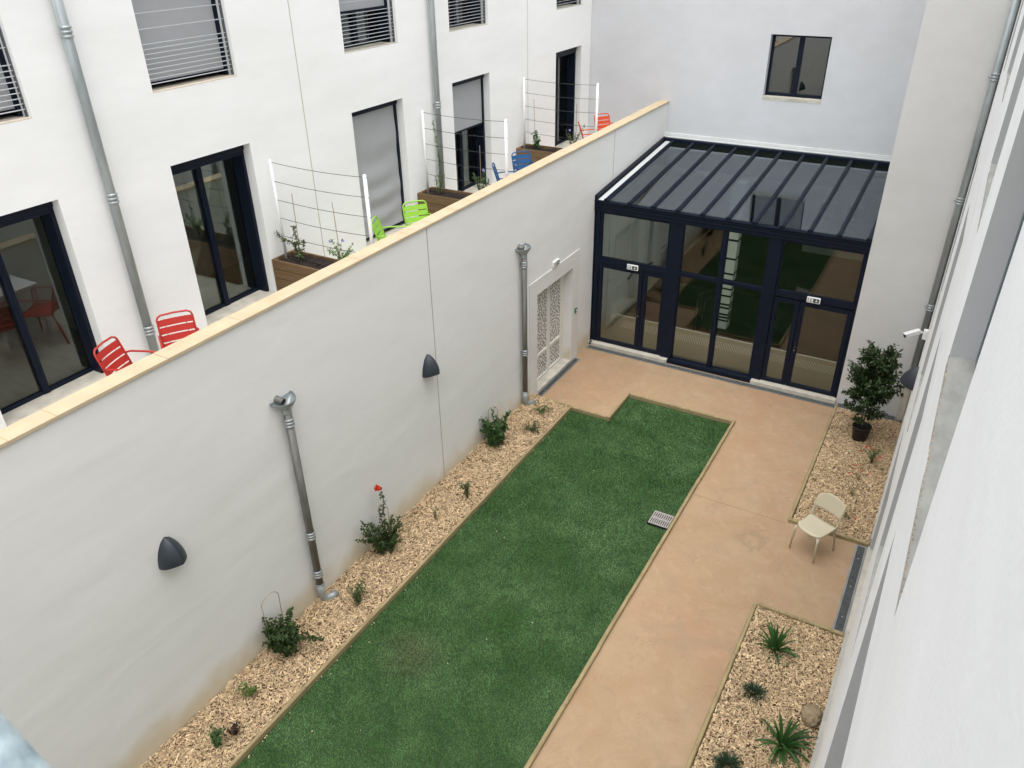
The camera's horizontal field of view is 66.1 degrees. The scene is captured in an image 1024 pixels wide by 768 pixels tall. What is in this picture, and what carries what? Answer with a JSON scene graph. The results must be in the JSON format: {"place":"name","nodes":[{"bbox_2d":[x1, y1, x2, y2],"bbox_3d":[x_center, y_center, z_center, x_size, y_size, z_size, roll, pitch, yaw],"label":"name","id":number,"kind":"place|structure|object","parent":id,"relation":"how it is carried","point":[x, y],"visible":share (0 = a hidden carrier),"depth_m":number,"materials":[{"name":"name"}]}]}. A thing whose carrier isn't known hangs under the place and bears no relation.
{"place":"outdoors","nodes":[
{"label":"outdoors","id":0,"kind":"place"},
{"bbox_2d":[0,0,592,429],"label":"apartment building","id":1,"kind":"structure","parent":0,"point":[204,110],"depth_m":10.99,"materials":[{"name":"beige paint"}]},
{"bbox_2d":[0,27,31,124],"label":"window","id":2,"kind":"structure","parent":1,"relation":"in","point":[10,109],"depth_m":8.21,"materials":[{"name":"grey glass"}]},
{"bbox_2d":[0,201,106,425],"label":"patio door","id":3,"kind":"structure","parent":1,"relation":"in","point":[43,362],"depth_m":9.74,"materials":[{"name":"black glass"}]},
{"bbox_2d":[51,0,158,353],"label":"downpipe","id":4,"kind":"object","parent":1,"relation":"attached to","point":[67,37],"visible":1,"depth_m":9.04,"materials":[{"name":"metal"}]},
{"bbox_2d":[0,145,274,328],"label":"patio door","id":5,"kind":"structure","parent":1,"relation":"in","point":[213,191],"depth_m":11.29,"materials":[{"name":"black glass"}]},
{"bbox_2d":[131,0,236,92],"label":"window","id":6,"kind":"structure","parent":1,"relation":"in","point":[182,42],"depth_m":9.84,"materials":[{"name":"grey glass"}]},
{"bbox_2d":[184,223,200,262],"bbox_3d":[-5.717,-1.889,12.437,1.520,0.478,2.600,16,34,26],"label":"bed","id":7,"kind":"object","parent":1,"relation":"in","point":[192,232],"visible":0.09,"depth_m":12.87,"materials":[{"name":"white paint"}]},
{"bbox_2d":[339,0,397,53],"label":"window","id":8,"kind":"structure","parent":1,"relation":"in","point":[364,23],"depth_m":12.69,"materials":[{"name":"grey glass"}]},
{"bbox_2d":[352,100,407,245],"bbox_3d":[-2.335,-3.655,13.705,0.327,2.327,1.348,16,34,26],"label":"patio door","id":9,"kind":"structure","parent":1,"relation":"in","point":[376,135],"depth_m":13.75,"materials":[{"name":"grey glass"}]},
{"bbox_2d":[428,0,444,187],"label":"downpipe","id":10,"kind":"object","parent":1,"relation":"attached to","point":[437,101],"visible":0.94,"depth_m":14.11,"materials":[{"name":"metal"}]},
{"bbox_2d":[448,0,486,31],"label":"window","id":11,"kind":"structure","parent":1,"relation":"in","point":[463,14],"depth_m":14.98,"materials":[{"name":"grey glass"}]},
{"bbox_2d":[452,74,487,192],"bbox_3d":[-0.925,-4.952,15.862,0.387,2.329,1.340,16,34,26],"label":"patio door","id":12,"kind":"structure","parent":1,"relation":"in","point":[468,94],"depth_m":16.06,"materials":[{"name":"grey glass"}]},
{"bbox_2d":[555,47,576,147],"bbox_3d":[1.194,-6.854,19.024,0.387,2.329,1.350,16,34,26],"label":"patio door","id":13,"kind":"structure","parent":1,"relation":"in","point":[566,59],"depth_m":19.40,"materials":[{"name":"black glass"}]},
{"bbox_2d":[556,0,582,9],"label":"window","id":14,"kind":"structure","parent":1,"relation":"in","point":[561,4],"depth_m":18.19,"materials":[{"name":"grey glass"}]},
{"bbox_2d":[139,393,567,767],"bbox_3d":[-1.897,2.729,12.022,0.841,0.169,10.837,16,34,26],"label":"wood chips","id":15,"kind":"object","parent":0,"point":[248,672],"visible":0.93,"depth_m":11.23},
{"bbox_2d":[206,723,226,748],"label":"plant","id":16,"kind":"object","parent":15,"relation":"on","point":[215,739],"visible":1,"depth_m":9.33,"materials":[{"name":"green plant"}]},
{"bbox_2d":[223,720,242,735],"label":"plant","id":17,"kind":"object","parent":15,"relation":"on","point":[235,728],"visible":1,"depth_m":9.44,"materials":[{"name":"brown plant"}]},
{"bbox_2d":[237,681,261,697],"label":"plant","id":18,"kind":"object","parent":15,"relation":"on","point":[248,692],"visible":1,"depth_m":9.91,"materials":[{"name":"green plant"}]},
{"bbox_2d":[261,606,324,657],"bbox_3d":[-2.932,3.317,10.451,0.784,0.643,0.506,-16,34,-23],"label":"climbing shrub","id":19,"kind":"object","parent":15,"relation":"on","point":[284,640],"visible":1,"depth_m":10.39,"materials":[{"name":"green plant"}]},
{"bbox_2d":[347,577,366,605],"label":"plant","id":20,"kind":"object","parent":15,"relation":"on","point":[356,595],"visible":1,"depth_m":11.26,"materials":[{"name":"green plant"}]},
{"bbox_2d":[355,484,402,554],"bbox_3d":[-2.025,2.126,11.956,0.761,1.208,0.606,-7,31,-10],"label":"rose bush","id":21,"kind":"object","parent":15,"relation":"on","point":[380,545],"visible":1,"depth_m":11.99,"materials":[{"name":"green plant"}]},
{"bbox_2d":[458,479,470,499],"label":"plant","id":22,"kind":"object","parent":15,"relation":"on","point":[466,488],"visible":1,"depth_m":13.26,"materials":[{"name":"green plant"}]},
{"bbox_2d":[479,407,510,447],"bbox_3d":[-0.347,0.813,14.539,0.608,0.755,0.585,16,34,26],"label":"climbing shrub","id":23,"kind":"object","parent":15,"relation":"on","point":[495,434],"visible":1,"depth_m":14.46,"materials":[{"name":"green plant"}]},
{"bbox_2d":[521,419,546,432],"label":"plant","id":24,"kind":"object","parent":15,"relation":"on","point":[534,428],"visible":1,"depth_m":15.06,"materials":[{"name":"green plant"}]},
{"bbox_2d":[236,398,729,767],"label":"lawn","id":25,"kind":"structure","parent":0,"point":[357,746],"depth_m":11.22,"materials":[{"name":"green plant"}]},
{"bbox_2d":[226,405,571,767],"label":"timber edging","id":26,"kind":"object","parent":25,"relation":"on","point":[286,708],"visible":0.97,"depth_m":11.21,"materials":[{"name":"brown wood"}]},
{"bbox_2d":[647,510,673,529],"bbox_3d":[2.440,2.232,12.893,0.360,0.054,0.345,16,34,26],"label":"drain grate","id":27,"kind":"object","parent":25,"relation":"on","point":[660,520],"visible":0.98,"depth_m":12.87,"materials":[{"name":"grey metal"}]},
{"bbox_2d":[531,345,867,767],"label":"path","id":28,"kind":"structure","parent":0,"point":[644,694],"depth_m":11.76,"materials":[{"name":"beige concrete"}]},
{"bbox_2d":[537,358,579,395],"bbox_3d":[1.000,-0.155,16.953,0.130,0.015,1.870,16,34,26],"label":"channel drain","id":29,"kind":"object","parent":28,"relation":"on","point":[558,376],"visible":0.94,"depth_m":16.96,"materials":[{"name":"black metal"}]},
{"bbox_2d":[607,392,629,420],"bbox_3d":[2.158,0.478,15.909,0.050,0.154,1.069,16,34,26],"label":"timber edging","id":30,"kind":"object","parent":28,"relation":"on","point":[618,407],"visible":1,"depth_m":15.84,"materials":[{"name":"beige wood"}]},
{"bbox_2d":[524,420,735,767],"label":"timber edging","id":31,"kind":"object","parent":28,"relation":"on","point":[551,727],"visible":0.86,"depth_m":11.06,"materials":[{"name":"brown wood"}]},
{"bbox_2d":[586,345,835,407],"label":"sill","id":32,"kind":"structure","parent":28,"relation":"on","point":[823,403],"depth_m":16.83,"materials":[{"name":"black"}]},
{"bbox_2d":[685,603,756,767],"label":"timber edging","id":33,"kind":"object","parent":28,"relation":"on","point":[694,751],"visible":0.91,"depth_m":9.96,"materials":[{"name":"brown wood"}]},
{"bbox_2d":[588,132,890,403],"bbox_3d":[5.125,-2.870,17.576,5.470,3.975,4.220,16,34,26],"label":"glass extension","id":34,"kind":"object","parent":28,"relation":"on","point":[779,195],"visible":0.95,"depth_m":16.40,"materials":[{"name":"black metal"}]},
{"bbox_2d":[596,263,643,349],"bbox_3d":[2.365,-1.709,17.512,1.030,1.905,0.140,16,34,26],"label":"door","id":35,"kind":"structure","parent":34,"relation":"in","point":[601,266],"depth_m":17.51,"materials":[{"name":"black metal"}]},
{"bbox_2d":[599,212,670,270],"bbox_3d":[2.590,-3.035,16.618,1.570,1.070,0.070,16,34,26],"label":"window","id":36,"kind":"structure","parent":34,"relation":"in","point":[602,213],"depth_m":16.73,"materials":[{"name":"black metal"}]},
{"bbox_2d":[638,271,666,354],"bbox_3d":[3.063,-1.536,17.196,0.520,1.905,0.070,16,34,26],"label":"door frame","id":37,"kind":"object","parent":34,"relation":"in","point":[645,274],"depth_m":17.16,"materials":[{"name":"black metal"}]},
{"bbox_2d":[672,276,716,365],"bbox_3d":[3.876,-1.340,16.776,0.800,1.950,0.050,16,34,26],"label":"window","id":38,"kind":"structure","parent":34,"relation":"in","point":[680,276],"depth_m":17.11,"materials":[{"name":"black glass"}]},
{"bbox_2d":[680,225,718,277],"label":"window","id":39,"kind":"structure","parent":34,"relation":"in","point":[685,225],"depth_m":16.18,"materials":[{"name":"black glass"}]},
{"bbox_2d":[711,284,761,375],"bbox_3d":[4.658,-1.122,16.383,0.815,1.950,0.050,16,34,26],"label":"window","id":40,"kind":"structure","parent":34,"relation":"in","point":[722,284],"depth_m":16.71,"materials":[{"name":"black glass"}]},
{"bbox_2d":[722,232,769,286],"bbox_3d":[4.634,-2.481,15.582,0.815,1.035,0.050,16,34,26],"label":"window","id":41,"kind":"structure","parent":34,"relation":"in","point":[728,232],"depth_m":15.77,"materials":[{"name":"black metal"}]},
{"bbox_2d":[761,295,800,384],"bbox_3d":[5.448,-0.871,15.998,0.500,1.905,0.070,16,34,26],"label":"window","id":42,"kind":"structure","parent":34,"relation":"in","point":[777,299],"depth_m":15.94,"materials":[{"name":"black metal"}]},
{"bbox_2d":[806,296,820,303],"bbox_3d":[5.824,-1.621,15.195,0.250,0.121,0.049,16,34,26],"label":"exit sign","id":43,"kind":"object","parent":34,"relation":"attached to","point":[815,300],"visible":1,"depth_m":15.18,"materials":[{"name":"white plastic"}]},
{"bbox_2d":[785,300,853,396],"bbox_3d":[6.076,-0.676,15.648,0.970,1.905,0.140,16,34,26],"label":"door","id":44,"kind":"structure","parent":34,"relation":"in","point":[803,304],"depth_m":15.60,"materials":[{"name":"black metal"}]},
{"bbox_2d":[775,241,865,304],"bbox_3d":[5.850,-2.136,14.975,1.490,1.050,0.070,16,34,26],"label":"window","id":45,"kind":"structure","parent":34,"relation":"in","point":[784,242],"depth_m":15.07,"materials":[{"name":"black metal"}]},
{"bbox_2d":[788,405,837,517],"bbox_3d":[5.504,1.364,14.298,0.061,0.165,3.924,16,34,26],"label":"timber edging","id":46,"kind":"object","parent":28,"relation":"on","point":[797,500],"visible":0.88,"depth_m":14.03,"materials":[{"name":"beige wood"}]},
{"bbox_2d":[789,493,845,563],"bbox_3d":[4.685,2.175,12.049,0.616,0.876,0.479,-20,36,-29],"label":"beige chair","id":47,"kind":"object","parent":28,"relation":"on","point":[812,524],"visible":1,"depth_m":12.01,"materials":[{"name":"beige plastic"}]},
{"bbox_2d":[788,518,868,546],"bbox_3d":[5.021,2.396,12.553,1.224,0.172,0.055,16,34,26],"label":"timber edging","id":48,"kind":"object","parent":28,"relation":"on","point":[842,536],"visible":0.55,"depth_m":12.38,"materials":[{"name":"beige wood"}]},
{"bbox_2d":[832,544,866,631],"bbox_3d":[4.960,2.970,11.534,0.160,0.015,1.995,16,34,26],"label":"channel drain","id":49,"kind":"object","parent":28,"relation":"on","point":[846,601],"visible":1,"depth_m":11.48,"materials":[{"name":"black metal"}]},
{"bbox_2d":[837,403,895,420],"bbox_3d":[6.995,0.551,15.575,1.090,0.015,0.180,16,34,26],"label":"channel drain","id":50,"kind":"object","parent":28,"relation":"on","point":[889,417],"visible":0.34,"depth_m":15.45,"materials":[{"name":"black metal"}]},
{"bbox_2d":[623,229,861,361],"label":"floor","id":51,"kind":"structure","parent":0,"point":[753,323],"depth_m":19.93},
{"bbox_2d":[717,232,741,328],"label":"banded column","id":52,"kind":"structure","parent":51,"relation":"on","point":[733,249],"depth_m":18.43,"materials":[{"name":"white paint"}]},
{"bbox_2d":[802,245,863,260],"bbox_3d":[9.577,-4.290,22.976,2.000,1.000,0.700,16,34,26],"label":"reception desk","id":53,"kind":"object","parent":51,"relation":"on","point":[832,252],"visible":0.11,"depth_m":22.99,"materials":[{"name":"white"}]},
{"bbox_2d":[624,229,868,545],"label":"ground","id":54,"kind":"structure","parent":0,"point":[783,272],"depth_m":21.77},
{"bbox_2d":[0,100,668,767],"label":"garden wall","id":55,"kind":"structure","parent":54,"relation":"on","point":[118,648],"depth_m":9.69,"materials":[{"name":"paint"}]},
{"bbox_2d":[158,536,186,569],"bbox_3d":[-3.708,1.842,8.640,0.215,0.340,0.324,16,34,26],"label":"wall lamp","id":56,"kind":"object","parent":55,"relation":"attached to","point":[172,554],"visible":1,"depth_m":8.60,"materials":[{"name":"grey metal"}]},
{"bbox_2d":[269,391,338,601],"bbox_3d":[-2.733,1.644,10.494,0.258,3.510,0.394,16,34,26],"label":"downpipe","id":57,"kind":"object","parent":55,"relation":"attached to","point":[285,403],"visible":1,"depth_m":10.28,"materials":[{"name":"metal"}]},
{"bbox_2d":[422,354,439,377],"bbox_3d":[-1.237,-0.298,12.371,0.215,0.340,0.324,16,34,26],"label":"wall lamp","id":58,"kind":"object","parent":55,"relation":"attached to","point":[430,367],"visible":1,"depth_m":12.32,"materials":[{"name":"grey metal"}]},
{"bbox_2d":[515,243,535,405],"bbox_3d":[0.260,-1.021,14.973,0.258,3.460,0.394,16,34,26],"label":"downpipe","id":59,"kind":"object","parent":55,"relation":"attached to","point":[523,250],"visible":1,"depth_m":14.82,"materials":[{"name":"metal"}]},
{"bbox_2d":[537,275,563,380],"bbox_3d":[0.668,-1.194,16.497,0.130,2.188,1.570,16,34,26],"label":"perforated door","id":60,"kind":"structure","parent":55,"relation":"in","point":[550,302],"depth_m":16.67,"materials":[{"name":"white paint"}]},
{"bbox_2d":[537,287,548,380],"bbox_3d":[0.547,-0.998,16.282,0.047,2.065,0.825,16,34,26],"label":"door leaf","id":61,"kind":"structure","parent":60,"relation":"in","point":[542,298],"depth_m":16.41,"materials":[{"name":"white paint"}]},
{"bbox_2d":[548,277,561,369],"bbox_3d":[0.908,-1.322,16.821,0.047,2.065,0.605,16,34,26],"label":"door leaf","id":62,"kind":"structure","parent":60,"relation":"in","point":[555,289],"depth_m":16.84,"materials":[{"name":"white paint"}]},
{"bbox_2d":[571,406,607,419],"bbox_3d":[1.545,0.609,15.713,0.779,0.145,0.045,16,34,26],"label":"timber edging","id":63,"kind":"object","parent":54,"relation":"on","point":[590,413],"visible":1,"depth_m":15.68,"materials":[{"name":"beige wood"}]},
{"bbox_2d":[630,393,732,423],"bbox_3d":[3.365,0.517,15.814,2.124,0.150,0.054,16,34,26],"label":"timber edging","id":64,"kind":"object","parent":54,"relation":"on","point":[682,409],"visible":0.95,"depth_m":15.76,"materials":[{"name":"beige wood"}]},
{"bbox_2d":[600,315,835,390],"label":"interior floor","id":65,"kind":"structure","parent":54,"relation":"on","point":[614,329],"depth_m":17.69,"materials":[{"name":"beige"}]},
{"bbox_2d":[618,222,836,374],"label":"interior walls","id":66,"kind":"structure","parent":54,"relation":"on","point":[694,235],"depth_m":21.27,"materials":[{"name":"white paint"}]},
{"bbox_2d":[660,237,666,255],"bbox_3d":[4.101,-3.718,21.325,0.010,0.420,0.420,16,34,26],"label":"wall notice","id":67,"kind":"object","parent":66,"relation":"attached to","point":[663,247],"depth_m":21.31,"materials":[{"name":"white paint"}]},
{"bbox_2d":[693,289,715,331],"bbox_3d":[4.717,-1.914,18.879,0.214,0.918,1.258,17,35,28],"label":"handrail","id":68,"kind":"object","parent":66,"relation":"attached to","point":[700,293],"visible":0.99,"depth_m":18.49,"materials":[{"name":"black metal"}]},
{"bbox_2d":[588,0,926,155],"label":"back building","id":69,"kind":"structure","parent":54,"relation":"on","point":[828,74],"depth_m":17.65,"materials":[{"name":"paint"}]},
{"bbox_2d":[762,34,831,103],"bbox_3d":[6.285,-6.952,17.341,1.275,1.360,0.246,16,34,26],"label":"window","id":70,"kind":"structure","parent":69,"relation":"in","point":[798,64],"depth_m":17.41,"materials":[{"name":"glass"}]},
{"bbox_2d":[757,602,844,637],"bbox_3d":[4.026,3.331,10.994,1.199,0.173,0.055,16,34,26],"label":"timber edging","id":71,"kind":"object","parent":54,"relation":"on","point":[832,631],"visible":0.45,"depth_m":10.94,"materials":[{"name":"brown wood"}]},
{"bbox_2d":[809,0,1023,767],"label":"building","id":72,"kind":"structure","parent":54,"relation":"on","point":[929,671],"depth_m":1.75,"materials":[{"name":"grey paint"}]},
{"bbox_2d":[0,712,50,767],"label":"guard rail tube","id":73,"kind":"object","parent":72,"relation":"attached to","point":[17,750],"depth_m":0.38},
{"bbox_2d":[851,545,883,655],"bbox_3d":[3.126,1.855,6.726,0.189,0.056,1.428,16,34,26],"label":"window","id":74,"kind":"structure","parent":72,"relation":"in","point":[880,549],"depth_m":6.92,"materials":[{"name":"grey"}]},
{"bbox_2d":[899,367,918,390],"bbox_3d":[6.086,-0.143,12.066,0.215,0.340,0.324,16,34,26],"label":"wall lamp","id":75,"kind":"object","parent":72,"relation":"attached to","point":[907,380],"visible":0.97,"depth_m":11.98,"materials":[{"name":"grey metal"}]},
{"bbox_2d":[907,375,923,431],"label":"window","id":76,"kind":"structure","parent":72,"relation":"in","point":[922,376],"depth_m":9.51,"materials":[{"name":"grey"}]},
{"bbox_2d":[903,328,928,339],"bbox_3d":[7.133,-0.885,13.907,0.414,0.170,0.126,3,31,7],"label":"security camera","id":77,"kind":"object","parent":72,"relation":"attached to","point":[914,332],"visible":0.98,"depth_m":13.87,"materials":[{"name":"white plastic"}]},
{"bbox_2d":[896,0,1020,420],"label":"downpipe","id":78,"kind":"object","parent":72,"relation":"attached to","point":[994,77],"visible":0.99,"depth_m":12.94,"materials":[{"name":"metal"}]},
{"bbox_2d":[894,212,1023,615],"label":"window","id":79,"kind":"structure","parent":72,"relation":"in","point":[960,371],"depth_m":3.16,"materials":[{"name":"grey"}]},
{"bbox_2d":[977,163,996,231],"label":"window","id":80,"kind":"structure","parent":72,"relation":"in","point":[993,166],"depth_m":5.07,"materials":[{"name":"grey"}]},
{"bbox_2d":[836,0,1021,422],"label":"side wall","id":81,"kind":"structure","parent":54,"relation":"on","point":[957,48],"depth_m":13.24,"materials":[{"name":"white paint"}]},
{"bbox_2d":[691,606,843,767],"bbox_3d":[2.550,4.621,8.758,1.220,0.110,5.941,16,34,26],"label":"wood chips","id":82,"kind":"object","parent":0,"point":[739,739],"visible":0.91,"depth_m":9.97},
{"bbox_2d":[710,747,744,767],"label":"grass tuft","id":83,"kind":"object","parent":82,"relation":"on","point":[726,760],"visible":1,"depth_m":9.11,"materials":[{"name":"green plant"}]},
{"bbox_2d":[741,678,768,707],"bbox_3d":[3.043,3.844,9.916,0.415,0.178,0.417,-8,31,-11],"label":"grass tuft","id":84,"kind":"object","parent":82,"relation":"on","point":[757,689],"visible":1,"depth_m":9.92,"materials":[{"name":"green plant"}]},
{"bbox_2d":[753,618,799,668],"bbox_3d":[3.541,3.415,10.459,0.664,0.366,0.719,16,34,26],"label":"lily clump","id":85,"kind":"object","parent":82,"relation":"on","point":[775,641],"visible":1,"depth_m":10.48,"materials":[{"name":"green plant"}]},
{"bbox_2d":[753,711,816,767],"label":"lily clump","id":86,"kind":"object","parent":82,"relation":"on","point":[787,740],"visible":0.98,"depth_m":9.24,"materials":[{"name":"green plant"}]},
{"bbox_2d":[801,703,822,727],"bbox_3d":[3.660,4.050,9.620,0.252,0.190,0.343,16,34,26],"label":"rock","id":87,"kind":"object","parent":82,"relation":"on","point":[811,715],"visible":1,"depth_m":9.55,"materials":[{"name":"beige stone"}]},
{"bbox_2d":[793,407,900,544],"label":"wood chips","id":88,"kind":"object","parent":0,"point":[874,501],"visible":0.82,"depth_m":13.83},
{"bbox_2d":[861,443,881,463],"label":"plant","id":89,"kind":"object","parent":88,"relation":"on","point":[873,457],"visible":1,"depth_m":13.97,"materials":[{"name":"green plant"}]},
{"bbox_2d":[841,340,904,442],"bbox_3d":[6.507,0.145,14.216,1.073,2.071,1.100,16,34,26],"label":"potted tree","id":90,"kind":"object","parent":88,"relation":"on","point":[874,383],"visible":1,"depth_m":14.04,"materials":[{"name":"green plant"}]},
{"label":"terrace floor","id":91,"kind":"structure","parent":0,"visible":0},
{"bbox_2d":[93,336,156,375],"bbox_3d":[-4.336,-0.075,9.087,0.631,0.878,0.475,4,31,9],"label":"armchair","id":92,"kind":"object","parent":91,"relation":"on","point":[110,358],"visible":0.41,"depth_m":9.02,"materials":[{"name":"red paint"}]},
{"bbox_2d":[156,309,199,348],"bbox_3d":[-3.984,-0.370,9.575,0.475,0.878,0.630,-15,33,-23],"label":"armchair","id":93,"kind":"object","parent":91,"relation":"on","point":[174,328],"visible":0.45,"depth_m":9.63,"materials":[{"name":"red paint"}]},
{"bbox_2d":[272,249,338,290],"bbox_3d":[-2.686,-1.500,11.724,1.845,0.588,0.470,16,34,26],"label":"planter box","id":94,"kind":"object","parent":91,"relation":"on","point":[290,269],"visible":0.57,"depth_m":11.79,"materials":[{"name":"wood"}]},
{"bbox_2d":[275,225,307,260],"bbox_3d":[-3.349,-2.134,11.774,0.670,0.559,0.285,16,34,26],"label":"shrub","id":95,"kind":"object","parent":94,"relation":"on","point":[299,255],"visible":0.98,"depth_m":11.71,"materials":[{"name":"green plant"}]},
{"bbox_2d":[268,159,373,258],"bbox_3d":[-2.688,-2.345,11.204,1.771,1.502,0.052,16,34,26],"label":"trellis","id":96,"kind":"object","parent":94,"relation":"on","point":[366,197],"visible":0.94,"depth_m":11.17,"materials":[{"name":"white metal"}]},
{"bbox_2d":[326,238,353,259],"bbox_3d":[-2.459,-1.882,11.390,0.481,0.490,0.311,16,34,26],"label":"flowering plant","id":97,"kind":"object","parent":94,"relation":"on","point":[333,252],"visible":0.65,"depth_m":11.36,"materials":[{"name":"green plant"}]},
{"bbox_2d":[371,215,406,240],"bbox_3d":[-1.901,-2.245,12.692,0.631,0.878,0.475,1,31,3],"label":"armchair","id":98,"kind":"object","parent":91,"relation":"on","point":[378,229],"visible":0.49,"depth_m":12.64,"materials":[{"name":"green paint"}]},
{"bbox_2d":[402,200,430,225],"bbox_3d":[-1.521,-2.566,13.226,0.475,0.878,0.631,-14,33,-21],"label":"armchair","id":99,"kind":"object","parent":91,"relation":"on","point":[414,213],"visible":0.46,"depth_m":13.28,"materials":[{"name":"green paint"}]},
{"bbox_2d":[417,186,472,215],"bbox_3d":[-0.832,-3.165,14.493,1.845,0.588,0.480,16,34,26],"label":"planter box","id":100,"kind":"object","parent":91,"relation":"on","point":[434,199],"visible":0.35,"depth_m":14.54,"materials":[{"name":"wood"}]},
{"bbox_2d":[431,120,444,192],"bbox_3d":[-1.340,-4.103,14.310,0.247,1.334,0.151,16,34,26],"label":"climbing plant","id":101,"kind":"object","parent":100,"relation":"on","point":[440,183],"visible":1,"depth_m":14.44,"materials":[{"name":"green plant"}]},
{"bbox_2d":[421,110,507,192],"bbox_3d":[-0.834,-4.010,13.972,1.771,1.502,0.052,16,34,26],"label":"trellis","id":102,"kind":"object","parent":100,"relation":"on","point":[505,121],"visible":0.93,"depth_m":13.95,"materials":[{"name":"white metal"}]},
{"bbox_2d":[472,169,489,189],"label":"flowering plant","id":103,"kind":"object","parent":100,"relation":"on","point":[483,180],"visible":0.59,"depth_m":14.05,"materials":[{"name":"green plant"}]},
{"bbox_2d":[511,150,534,172],"bbox_3d":[0.303,-4.214,15.965,0.475,0.878,0.631,-14,33,-21],"label":"armchair","id":104,"kind":"object","parent":91,"relation":"on","point":[516,162],"visible":0.42,"depth_m":16.02,"materials":[{"name":"blue paint"}]},
{"bbox_2d":[516,143,562,169],"bbox_3d":[1.013,-4.821,17.246,1.845,0.588,0.470,16,34,26],"label":"planter box","id":105,"kind":"object","parent":91,"relation":"on","point":[540,153],"visible":0.3,"depth_m":17.27,"materials":[{"name":"wood"}]},
{"bbox_2d":[530,130,540,148],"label":"shrub","id":106,"kind":"object","parent":105,"relation":"on","point":[536,142],"visible":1,"depth_m":17.28,"materials":[{"name":"green plant"}]},
{"bbox_2d":[523,77,598,148],"bbox_3d":[1.016,-5.671,16.733,1.771,1.502,0.052,16,34,26],"label":"trellis","id":107,"kind":"object","parent":105,"relation":"on","point":[596,112],"visible":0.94,"depth_m":16.71,"materials":[{"name":"white metal"}]},
{"bbox_2d":[594,113,612,130],"bbox_3d":[2.281,-6.000,18.935,0.475,0.878,0.631,-14,33,-21],"label":"armchair","id":108,"kind":"object","parent":91,"relation":"on","point":[604,121],"visible":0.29,"depth_m":19.01,"materials":[{"name":"orange paint"}]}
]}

